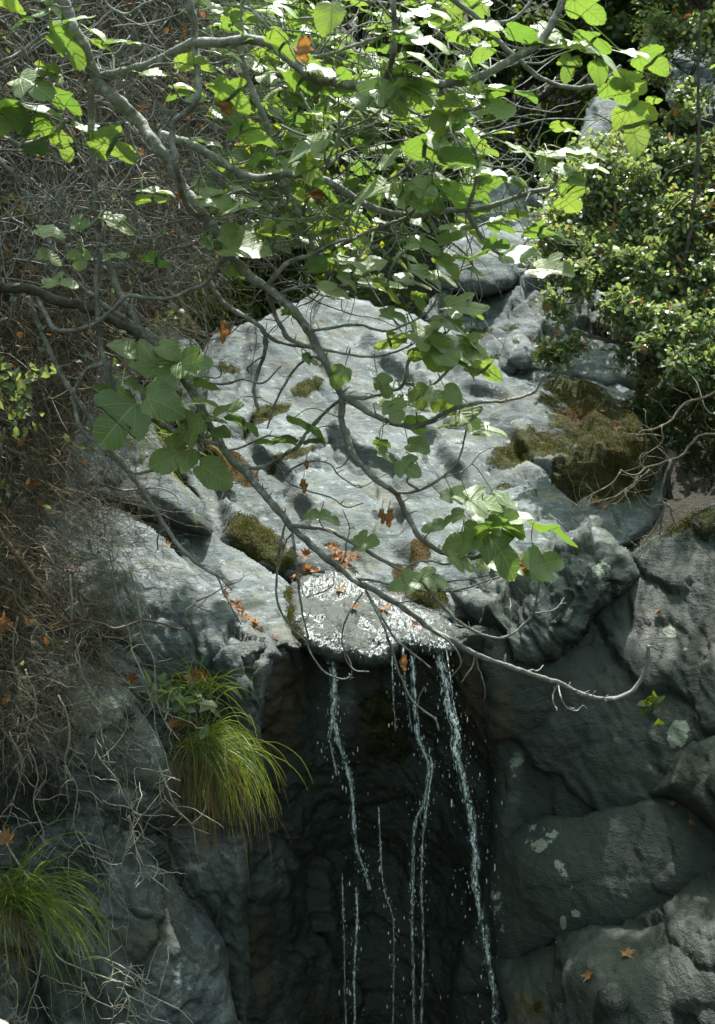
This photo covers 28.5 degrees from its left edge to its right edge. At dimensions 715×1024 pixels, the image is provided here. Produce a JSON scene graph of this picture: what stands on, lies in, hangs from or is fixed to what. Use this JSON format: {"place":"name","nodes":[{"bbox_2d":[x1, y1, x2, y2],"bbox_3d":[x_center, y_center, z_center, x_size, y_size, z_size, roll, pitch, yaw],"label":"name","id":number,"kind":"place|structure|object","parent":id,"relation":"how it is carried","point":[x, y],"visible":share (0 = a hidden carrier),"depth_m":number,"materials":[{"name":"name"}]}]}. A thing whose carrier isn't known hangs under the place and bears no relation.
{"place":"outdoors","nodes":[
{"label":"outdoors","id":0,"kind":"place"},
{"bbox_2d":[0,936,17,1023],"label":"creeper stem","id":1,"kind":"object","parent":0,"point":[11,1017],"visible":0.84,"depth_m":6.17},
{"bbox_2d":[2,933,51,1023],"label":"creeper stem","id":2,"kind":"object","parent":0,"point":[26,1014],"visible":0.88,"depth_m":6.18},
{"bbox_2d":[41,967,147,1022],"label":"creeper stem","id":3,"kind":"object","parent":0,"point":[113,1007],"visible":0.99,"depth_m":6.17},
{"bbox_2d":[62,929,160,1004],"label":"creeper stem","id":4,"kind":"object","parent":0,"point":[100,957],"visible":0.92,"depth_m":6.17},
{"bbox_2d":[42,919,192,1023],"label":"creeper stem","id":5,"kind":"object","parent":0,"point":[114,980],"visible":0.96,"depth_m":6.17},
{"bbox_2d":[0,0,248,673],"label":"hillside","id":6,"kind":"structure","parent":0,"point":[193,124],"depth_m":8.57,"materials":[{"name":"soil"}]},
{"bbox_2d":[0,356,56,440],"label":"weed","id":7,"kind":"object","parent":6,"relation":"on","point":[19,386],"visible":0.96,"depth_m":6.24,"materials":[{"name":"green plant"}]},
{"bbox_2d":[0,804,145,1020],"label":"grass tuft","id":8,"kind":"object","parent":6,"relation":"on","point":[25,895],"visible":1,"depth_m":6.04,"materials":[{"name":"plant"}]},
{"bbox_2d":[0,825,14,857],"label":"dry leaf","id":9,"kind":"object","parent":8,"relation":"on","point":[4,835],"visible":1,"depth_m":5.97,"materials":[{"name":"brown plant"}]},
{"bbox_2d":[0,497,201,1017],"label":"loose creepers","id":10,"kind":"object","parent":6,"relation":"attached to","point":[98,890],"visible":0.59,"depth_m":6.56,"materials":[{"name":"brown plant"}]},
{"bbox_2d":[0,812,240,1023],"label":"boulder","id":11,"kind":"object","parent":6,"relation":"on","point":[195,987],"visible":0.72,"depth_m":6.72,"materials":[{"name":"grey stone"}]},
{"bbox_2d":[0,605,180,852],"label":"boulder","id":12,"kind":"object","parent":11,"relation":"on","point":[143,779],"visible":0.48,"depth_m":6.80,"materials":[{"name":"grey stone"}]},
{"bbox_2d":[0,0,245,683],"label":"creeper","id":13,"kind":"object","parent":6,"relation":"on","point":[3,200],"depth_m":6.29,"materials":[{"name":"green plant"}]},
{"bbox_2d":[0,10,249,703],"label":"withered creeper leaves","id":14,"kind":"object","parent":6,"relation":"attached to","point":[35,483],"visible":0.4,"depth_m":6.93,"materials":[{"name":"beige plant"}]},
{"bbox_2d":[61,358,212,535],"bbox_3d":[-1.661,-0.504,9.306,1.228,1.242,2.513,-2,6,-16],"label":"boulder","id":15,"kind":"object","parent":6,"relation":"on","point":[168,503],"visible":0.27,"depth_m":8.57,"materials":[{"name":"grey stone"}]},
{"bbox_2d":[59,359,234,524],"bbox_3d":[-1.215,-0.405,8.183,0.927,1.018,0.605,-3,7,-29],"label":"grass tuft","id":16,"kind":"object","parent":6,"relation":"on","point":[161,438],"visible":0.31,"depth_m":8.23,"materials":[{"name":"green plant"}]},
{"bbox_2d":[0,0,305,857],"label":"dry creepers","id":17,"kind":"object","parent":6,"relation":"on","point":[14,714],"visible":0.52,"depth_m":7.18,"materials":[{"name":"brown plant"}]},
{"bbox_2d":[0,611,17,633],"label":"dry leaf","id":18,"kind":"object","parent":17,"relation":"on","point":[4,623],"visible":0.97,"depth_m":6.02,"materials":[{"name":"brown plant"}]},
{"bbox_2d":[3,616,33,770],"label":"creeper stem","id":19,"kind":"object","parent":17,"relation":"hanging from","point":[13,648],"visible":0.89,"depth_m":6.23,"materials":[{"name":"brown plant"}]},
{"bbox_2d":[0,724,39,829],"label":"creeper stem","id":20,"kind":"object","parent":17,"relation":"hanging from","point":[20,773],"visible":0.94,"depth_m":6.28,"materials":[{"name":"plant"}]},
{"bbox_2d":[4,669,70,872],"bbox_3d":[-1.459,1.172,6.242,0.321,0.961,0.251,0,6,0],"label":"creeper stem","id":21,"kind":"object","parent":17,"relation":"hanging from","point":[26,692],"visible":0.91,"depth_m":6.26,"materials":[{"name":"brown plant"}]},
{"bbox_2d":[0,821,85,1023],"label":"creeper stem","id":22,"kind":"object","parent":17,"relation":"hanging from","point":[13,855],"visible":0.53,"depth_m":6.14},
{"bbox_2d":[32,574,94,708],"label":"creeper stem","id":23,"kind":"object","parent":17,"relation":"hanging from","point":[79,663],"visible":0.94,"depth_m":6.23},
{"bbox_2d":[41,695,113,875],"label":"creeper stem","id":24,"kind":"object","parent":17,"relation":"hanging from","point":[65,767],"visible":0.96,"depth_m":6.28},
{"bbox_2d":[81,686,165,815],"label":"creeper stem","id":25,"kind":"object","parent":17,"relation":"hanging from","point":[101,713],"visible":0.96,"depth_m":6.27,"materials":[{"name":"brown plant"}]},
{"bbox_2d":[80,526,171,776],"bbox_3d":[-1.005,0.634,6.176,0.403,1.144,0.159,-2,6,-20],"label":"creeper stem","id":26,"kind":"object","parent":17,"relation":"hanging from","point":[110,561],"visible":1,"depth_m":6.19,"materials":[{"name":"wood"}]},
{"bbox_2d":[89,768,175,873],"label":"creeper stem","id":27,"kind":"object","parent":17,"relation":"hanging from","point":[129,838],"visible":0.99,"depth_m":6.12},
{"bbox_2d":[125,668,139,684],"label":"dry leaf","id":28,"kind":"object","parent":17,"relation":"on","point":[132,678],"visible":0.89,"depth_m":7.01,"materials":[{"name":"brown plant"}]},
{"bbox_2d":[42,561,230,635],"bbox_3d":[-1.013,0.396,6.504,0.968,0.387,0.178,-4,7,-34],"label":"creeper stem","id":29,"kind":"object","parent":17,"relation":"hanging from","point":[96,622],"visible":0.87,"depth_m":6.43,"materials":[{"name":"brown plant"}]},
{"bbox_2d":[89,565,196,752],"bbox_3d":[-0.927,0.655,6.218,0.465,0.875,0.206,-6,8,-43],"label":"creeper stem","id":30,"kind":"object","parent":17,"relation":"hanging from","point":[141,627],"visible":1,"depth_m":6.22,"materials":[{"name":"grey wood"}]},
{"bbox_2d":[123,799,186,890],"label":"creeper stem","id":31,"kind":"object","parent":17,"relation":"hanging from","point":[133,839],"visible":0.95,"depth_m":6.32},
{"bbox_2d":[174,191,180,203],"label":"dry leaf","id":32,"kind":"object","parent":17,"relation":"attached to","point":[177,196],"visible":0.21,"depth_m":9.66,"materials":[{"name":"brown plant"}]},
{"bbox_2d":[175,71,188,80],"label":"dry leaf","id":33,"kind":"object","parent":17,"relation":"on","point":[183,74],"visible":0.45,"depth_m":9.75,"materials":[{"name":"brown plant"}]},
{"bbox_2d":[181,25,189,40],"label":"dry leaf","id":34,"kind":"object","parent":17,"relation":"on","point":[184,33],"visible":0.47,"depth_m":9.86,"materials":[{"name":"brown plant"}]},
{"bbox_2d":[154,753,223,851],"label":"creeper stem","id":35,"kind":"object","parent":17,"relation":"hanging from","point":[168,789],"visible":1,"depth_m":6.29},
{"bbox_2d":[190,571,249,620],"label":"creeper stem","id":36,"kind":"object","parent":17,"relation":"hanging from","point":[206,597],"visible":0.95,"depth_m":6.86,"materials":[{"name":"plant"}]},
{"bbox_2d":[33,499,281,1023],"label":"boulder","id":37,"kind":"object","parent":6,"relation":"on","point":[199,634],"visible":0.47,"depth_m":7.45,"materials":[{"name":"grey stone"}]},
{"bbox_2d":[143,669,220,738],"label":"weed","id":38,"kind":"object","parent":37,"relation":"on","point":[185,705],"visible":0.93,"depth_m":6.91,"materials":[{"name":"green plant"}]},
{"bbox_2d":[137,687,310,894],"bbox_3d":[-0.652,1.438,6.847,0.868,1.150,0.521,0,6,0],"label":"grass tuft","id":39,"kind":"object","parent":37,"relation":"on","point":[220,742],"visible":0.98,"depth_m":6.90,"materials":[{"name":"plant"}]},
{"bbox_2d":[165,716,178,735],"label":"dry leaf","id":40,"kind":"object","parent":39,"relation":"attached to","point":[170,723],"visible":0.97,"depth_m":6.94,"materials":[{"name":"brown plant"}]},
{"bbox_2d":[172,714,186,727],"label":"dry leaf","id":41,"kind":"object","parent":39,"relation":"attached to","point":[183,722],"visible":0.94,"depth_m":6.93,"materials":[{"name":"brown plant"}]},
{"bbox_2d":[219,587,230,597],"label":"dry leaf","id":42,"kind":"object","parent":37,"relation":"on","point":[227,593],"visible":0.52,"depth_m":7.72,"materials":[{"name":"brown plant"}]},
{"bbox_2d":[227,594,241,608],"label":"dry leaf","id":43,"kind":"object","parent":37,"relation":"on","point":[235,604],"visible":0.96,"depth_m":7.68,"materials":[{"name":"brown plant"}]},
{"bbox_2d":[241,612,253,621],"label":"dry leaf","id":44,"kind":"object","parent":37,"relation":"on","point":[246,616],"visible":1,"depth_m":7.72,"materials":[{"name":"brown plant"}]},
{"bbox_2d":[248,616,259,624],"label":"dry leaf","id":45,"kind":"object","parent":37,"relation":"on","point":[251,618],"visible":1,"depth_m":7.75,"materials":[{"name":"orange plant"}]},
{"bbox_2d":[250,619,257,627],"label":"dry leaf","id":46,"kind":"object","parent":37,"relation":"on","point":[254,624],"visible":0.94,"depth_m":7.74,"materials":[{"name":"brown plant"}]},
{"bbox_2d":[107,325,209,427],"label":"boulder","id":47,"kind":"object","parent":6,"relation":"on","point":[202,392],"visible":0.09,"depth_m":10.09,"materials":[{"name":"grey stone"}]},
{"bbox_2d":[0,0,669,730],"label":"fig tree","id":48,"kind":"object","parent":6,"relation":"on","point":[376,86],"visible":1,"depth_m":5.24,"materials":[{"name":"green plant"}]},
{"bbox_2d":[95,987,154,1023],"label":"creeper stem","id":49,"kind":"object","parent":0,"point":[128,999],"visible":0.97,"depth_m":6.19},
{"bbox_2d":[209,625,492,1023],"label":"cliff","id":50,"kind":"structure","parent":0,"point":[296,905],"depth_m":8.06,"materials":[{"name":"grey stone"}]},
{"bbox_2d":[168,527,303,651],"bbox_3d":[-0.738,0.416,8.604,0.788,0.691,2.102,-2,6,-16],"label":"boulder","id":51,"kind":"object","parent":50,"relation":"on","point":[254,590],"visible":0.68,"depth_m":8.25,"materials":[{"name":"grey stone"}]},
{"bbox_2d":[288,572,458,670],"bbox_3d":[0.061,0.623,8.309,1.064,0.441,1.633,0,6,0],"label":"boulder","id":52,"kind":"object","parent":50,"relation":"on","point":[324,646],"visible":0.78,"depth_m":7.76,"materials":[{"name":"grey stone"}]},
{"bbox_2d":[299,563,316,570],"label":"dry leaf","id":53,"kind":"object","parent":52,"relation":"on","point":[306,566],"visible":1,"depth_m":8.64,"materials":[{"name":"orange plant"}]},
{"bbox_2d":[327,583,346,589],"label":"dry leaf","id":54,"kind":"object","parent":52,"relation":"on","point":[341,588],"visible":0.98,"depth_m":8.27,"materials":[{"name":"orange plant"}]},
{"bbox_2d":[292,570,450,669],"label":"stream water","id":55,"kind":"structure","parent":52,"relation":"on","point":[396,594],"depth_m":8.12,"materials":[{"name":"clear liquid"}]},
{"bbox_2d":[378,604,391,610],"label":"dry leaf","id":56,"kind":"object","parent":52,"relation":"on","point":[385,607],"visible":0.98,"depth_m":7.96,"materials":[{"name":"plant"}]},
{"bbox_2d":[412,620,420,627],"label":"dry leaf","id":57,"kind":"object","parent":52,"relation":"on","point":[416,624],"visible":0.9,"depth_m":7.79,"materials":[{"name":"brown plant"}]},
{"bbox_2d":[84,0,714,584],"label":"ground","id":58,"kind":"structure","parent":0,"point":[684,500],"depth_m":16.31,"materials":[{"name":"soil"}]},
{"bbox_2d":[0,1019,8,1023],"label":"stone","id":59,"kind":"object","parent":58,"relation":"on","point":[3,1021],"visible":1,"depth_m":3.80,"materials":[{"name":"white stone"}]},
{"bbox_2d":[141,646,260,735],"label":"grass tuft","id":60,"kind":"object","parent":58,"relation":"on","point":[198,682],"visible":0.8,"depth_m":7.04,"materials":[{"name":"plant"}]},
{"bbox_2d":[183,671,196,681],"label":"dry leaf","id":61,"kind":"object","parent":60,"relation":"on","point":[189,675],"visible":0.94,"depth_m":7.01,"materials":[{"name":"brown plant"}]},
{"bbox_2d":[184,666,205,681],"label":"dry leaf","id":62,"kind":"object","parent":60,"relation":"on","point":[197,673],"visible":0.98,"depth_m":7.01,"materials":[{"name":"brown plant"}]},
{"bbox_2d":[190,668,210,681],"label":"dry leaf","id":63,"kind":"object","parent":60,"relation":"on","point":[205,675],"visible":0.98,"depth_m":7.02,"materials":[{"name":"brown plant"}]},
{"bbox_2d":[181,113,385,324],"bbox_3d":[-0.874,-2.910,15.058,2.400,2.657,2.771,4,7,37],"label":"broadleaf tree","id":64,"kind":"object","parent":58,"relation":"on","point":[259,306],"visible":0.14,"depth_m":14.54,"materials":[{"name":"green plant"}]},
{"bbox_2d":[242,4,334,183],"bbox_3d":[-2.185,-6.208,18.154,3.302,5.419,3.598,5,8,41],"label":"broadleaf tree","id":65,"kind":"object","parent":58,"relation":"on","point":[253,78],"visible":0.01,"depth_m":17.92,"materials":[{"name":"green plant"}]},
{"bbox_2d":[245,0,518,190],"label":"broadleaf tree","id":66,"kind":"object","parent":58,"relation":"on","point":[360,35],"visible":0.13,"depth_m":18.21,"materials":[{"name":"green plant"}]},
{"bbox_2d":[171,291,679,628],"bbox_3d":[0.527,-0.611,10.884,4.025,2.375,5.803,0,6,0],"label":"boulder","id":67,"kind":"object","parent":58,"relation":"on","point":[398,537],"visible":0.52,"depth_m":10.05,"materials":[{"name":"grey stone"}]},
{"bbox_2d":[299,548,314,559],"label":"dry leaf","id":68,"kind":"object","parent":67,"relation":"on","point":[305,553],"visible":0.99,"depth_m":8.69,"materials":[{"name":"brown plant"}]},
{"bbox_2d":[328,540,339,548],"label":"dry leaf","id":69,"kind":"object","parent":67,"relation":"on","point":[332,545],"visible":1,"depth_m":8.81,"materials":[{"name":"beige plant"}]},
{"bbox_2d":[199,341,620,625],"bbox_3d":[1.144,-0.380,10.169,3.810,1.791,2.694,-5,8,-40],"label":"brown moss","id":70,"kind":"object","parent":67,"relation":"on","point":[564,413],"visible":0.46,"depth_m":9.80,"materials":[{"name":"plant"}]},
{"bbox_2d":[172,294,714,1010],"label":"moss","id":71,"kind":"object","parent":67,"relation":"on","point":[632,452],"visible":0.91,"depth_m":9.64,"materials":[{"name":"plant"}]},
{"bbox_2d":[498,329,544,374],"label":"boulder","id":72,"kind":"object","parent":67,"relation":"on","point":[515,358],"visible":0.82,"depth_m":11.46,"materials":[{"name":"grey stone"}]},
{"bbox_2d":[422,273,640,389],"bbox_3d":[1.572,-1.707,12.971,1.975,1.151,3.438,0,6,0],"label":"boulder","id":73,"kind":"object","parent":67,"relation":"on","point":[518,306],"visible":0.3,"depth_m":12.39,"materials":[{"name":"grey stone"}]},
{"bbox_2d":[431,221,541,296],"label":"boulder","id":74,"kind":"object","parent":73,"relation":"on","point":[503,276],"visible":0.34,"depth_m":12.96,"materials":[{"name":"grey stone"}]},
{"bbox_2d":[448,175,546,245],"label":"boulder","id":75,"kind":"object","parent":74,"relation":"on","point":[514,190],"visible":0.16,"depth_m":14.85,"materials":[{"name":"grey stone"}]},
{"bbox_2d":[522,116,643,311],"bbox_3d":[1.995,-2.598,12.037,1.126,1.747,1.722,1,6,12],"label":"scrub","id":76,"kind":"object","parent":73,"relation":"on","point":[614,142],"visible":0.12,"depth_m":11.59,"materials":[{"name":"green plant"}]},
{"bbox_2d":[590,494,605,503],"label":"dry leaf","id":77,"kind":"object","parent":67,"relation":"on","point":[594,500],"visible":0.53,"depth_m":9.22,"materials":[{"name":"brown plant"}]},
{"bbox_2d":[611,422,622,430],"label":"dry leaf","id":78,"kind":"object","parent":67,"relation":"on","point":[616,425],"visible":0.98,"depth_m":10.32,"materials":[{"name":"brown plant"}]},
{"bbox_2d":[634,435,646,441],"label":"dry leaf","id":79,"kind":"object","parent":67,"relation":"on","point":[639,438],"visible":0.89,"depth_m":10.20,"materials":[{"name":"brown plant"}]},
{"bbox_2d":[148,0,714,436],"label":"undergrowth","id":80,"kind":"object","parent":58,"relation":"on","point":[586,93],"visible":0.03,"depth_m":17.51,"materials":[{"name":"green plant"}]},
{"bbox_2d":[367,0,606,93],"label":"broadleaf tree","id":81,"kind":"object","parent":58,"relation":"on","point":[541,11],"visible":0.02,"depth_m":22.80,"materials":[{"name":"green plant"}]},
{"bbox_2d":[370,0,646,177],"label":"broadleaf tree","id":82,"kind":"object","parent":58,"relation":"on","point":[504,76],"visible":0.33,"depth_m":18.83,"materials":[{"name":"green plant"}]},
{"bbox_2d":[438,0,686,85],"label":"broadleaf tree","id":83,"kind":"object","parent":58,"relation":"on","point":[530,7],"visible":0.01,"depth_m":23.89,"materials":[{"name":"green plant"}]},
{"bbox_2d":[517,0,676,97],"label":"broadleaf tree","id":84,"kind":"object","parent":58,"relation":"on","point":[620,5],"visible":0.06,"depth_m":19.23,"materials":[{"name":"green plant"}]},
{"bbox_2d":[489,866,714,1023],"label":"boulder","id":85,"kind":"object","parent":58,"relation":"on","point":[665,974],"visible":0.84,"depth_m":6.63,"materials":[{"name":"grey stone"}]},
{"bbox_2d":[581,962,593,981],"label":"dry leaf","id":86,"kind":"object","parent":85,"relation":"on","point":[588,974],"visible":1,"depth_m":6.58,"materials":[{"name":"orange plant"}]},
{"bbox_2d":[592,983,630,1023],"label":"boulder","id":87,"kind":"object","parent":85,"relation":"on","point":[612,1005],"visible":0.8,"depth_m":6.35,"materials":[{"name":"grey stone"}]},
{"bbox_2d":[617,944,633,957],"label":"dry leaf","id":88,"kind":"object","parent":85,"relation":"on","point":[628,952],"visible":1,"depth_m":6.64,"materials":[{"name":"brown plant"}]},
{"bbox_2d":[520,0,714,500],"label":"oak bush","id":89,"kind":"object","parent":58,"relation":"on","point":[666,301],"visible":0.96,"depth_m":9.78,"materials":[{"name":"green plant"}]},
{"bbox_2d":[575,96,664,228],"bbox_3d":[2.988,-3.924,16.079,1.005,1.904,3.363,1,6,11],"label":"boulder","id":90,"kind":"object","parent":58,"relation":"on","point":[600,106],"visible":0.12,"depth_m":15.43,"materials":[{"name":"grey stone"}]},
{"bbox_2d":[590,0,714,88],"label":"broadleaf tree","id":91,"kind":"object","parent":58,"relation":"on","point":[625,21],"visible":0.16,"depth_m":17.95,"materials":[{"name":"green plant"}]},
{"bbox_2d":[609,379,714,494],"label":"scrub","id":92,"kind":"object","parent":58,"relation":"on","point":[656,414],"visible":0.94,"depth_m":9.42,"materials":[{"name":"green plant"}]},
{"bbox_2d":[665,47,714,125],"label":"boulder","id":93,"kind":"object","parent":58,"relation":"on","point":[706,73],"visible":0.21,"depth_m":15.26,"materials":[{"name":"grey stone"}]},
{"bbox_2d":[317,634,501,1023],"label":"waterfall","id":94,"kind":"structure","parent":0,"point":[334,690],"depth_m":7.57,"materials":[{"name":"white liquid"}]},
{"bbox_2d":[445,503,714,1023],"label":"cliff","id":95,"kind":"structure","parent":0,"point":[549,759],"depth_m":7.52,"materials":[{"name":"grey stone"}]},
{"bbox_2d":[442,460,581,622],"bbox_3d":[1.054,0.162,9.212,1.086,0.900,2.617,0,6,0],"label":"boulder","id":96,"kind":"object","parent":95,"relation":"on","point":[533,491],"visible":0.34,"depth_m":8.85,"materials":[{"name":"grey stone"}]},
{"bbox_2d":[479,515,639,665],"bbox_3d":[1.197,0.474,8.309,0.907,0.858,2.062,1,6,8],"label":"boulder","id":97,"kind":"object","parent":95,"relation":"on","point":[597,573],"visible":0.84,"depth_m":7.54,"materials":[{"name":"grey stone"}]},
{"bbox_2d":[488,797,714,958],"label":"boulder","id":98,"kind":"object","parent":95,"relation":"on","point":[551,877],"visible":0.95,"depth_m":7.16,"materials":[{"name":"grey stone"}]},
{"bbox_2d":[545,387,714,548],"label":"dead branch","id":99,"kind":"object","parent":95,"relation":"on","point":[660,519],"visible":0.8,"depth_m":8.43,"materials":[{"name":"wood"}]},
{"bbox_2d":[636,690,664,724],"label":"weed","id":100,"kind":"object","parent":95,"relation":"on","point":[654,698],"visible":1,"depth_m":7.07,"materials":[{"name":"green plant"}]},
{"bbox_2d":[649,734,714,834],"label":"boulder","id":101,"kind":"object","parent":95,"relation":"on","point":[688,780],"visible":0.91,"depth_m":6.97,"materials":[{"name":"grey stone"}]}
]}

